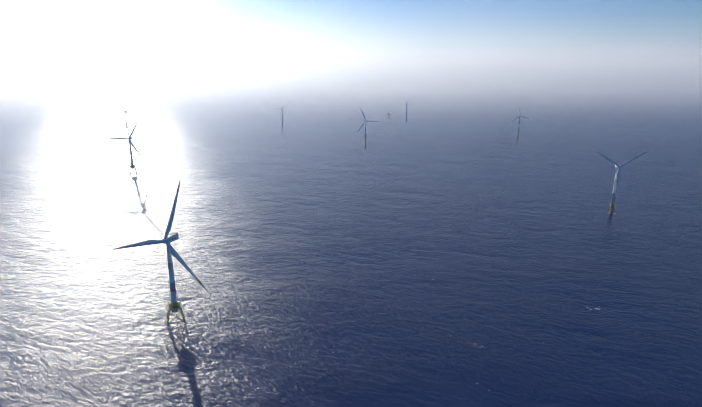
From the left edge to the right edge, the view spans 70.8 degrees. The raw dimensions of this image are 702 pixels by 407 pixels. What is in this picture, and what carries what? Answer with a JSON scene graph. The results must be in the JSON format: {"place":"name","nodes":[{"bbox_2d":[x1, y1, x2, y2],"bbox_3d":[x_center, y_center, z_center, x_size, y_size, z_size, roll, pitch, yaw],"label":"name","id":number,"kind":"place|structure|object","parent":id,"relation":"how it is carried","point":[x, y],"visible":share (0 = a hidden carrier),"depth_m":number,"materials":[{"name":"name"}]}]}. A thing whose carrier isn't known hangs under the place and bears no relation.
{"place":"outdoors","nodes":[
{"label":"outdoors","id":0,"kind":"place"},
{"bbox_2d":[0,82,701,406],"bbox_3d":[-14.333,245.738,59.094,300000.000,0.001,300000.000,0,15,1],"label":"sea","id":1,"kind":"structure","parent":0,"point":[374,321],"depth_m":701.53,"materials":[{"name":"blue liquid"}]},
{"bbox_2d":[107,118,142,173],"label":"wind turbine","id":2,"kind":"object","parent":1,"relation":"in","point":[131,157],"visible":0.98,"depth_m":1307.47,"materials":[{"name":"grey paint"}]},
{"bbox_2d":[114,102,135,131],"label":"wind turbine","id":3,"kind":"object","parent":1,"relation":"in","point":[125,117],"visible":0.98,"depth_m":2298.84,"materials":[{"name":"grey paint"}]},
{"bbox_2d":[112,181,205,328],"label":"wind turbine","id":4,"kind":"object","parent":1,"relation":"in","point":[167,241],"visible":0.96,"depth_m":504.21,"materials":[{"name":"grey paint"}]},
{"bbox_2d":[272,102,286,125],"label":"turbine","id":5,"kind":"object","parent":1,"relation":"in","point":[282,113],"visible":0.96,"depth_m":2568.87,"materials":[{"name":"grey paint"}]},
{"bbox_2d":[357,106,376,144],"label":"turbine","id":6,"kind":"object","parent":1,"relation":"in","point":[365,125],"visible":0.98,"depth_m":1847.87,"materials":[{"name":"grey paint"}]},
{"bbox_2d":[510,101,530,136],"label":"turbine","id":7,"kind":"object","parent":1,"relation":"in","point":[519,121],"visible":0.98,"depth_m":2093.28,"materials":[{"name":"grey paint"}]},
{"bbox_2d":[595,151,645,213],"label":"turbine","id":8,"kind":"object","parent":1,"relation":"in","point":[611,204],"visible":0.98,"depth_m":915.35,"materials":[{"name":"grey paint"}]},
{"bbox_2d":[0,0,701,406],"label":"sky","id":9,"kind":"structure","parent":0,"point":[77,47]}
]}

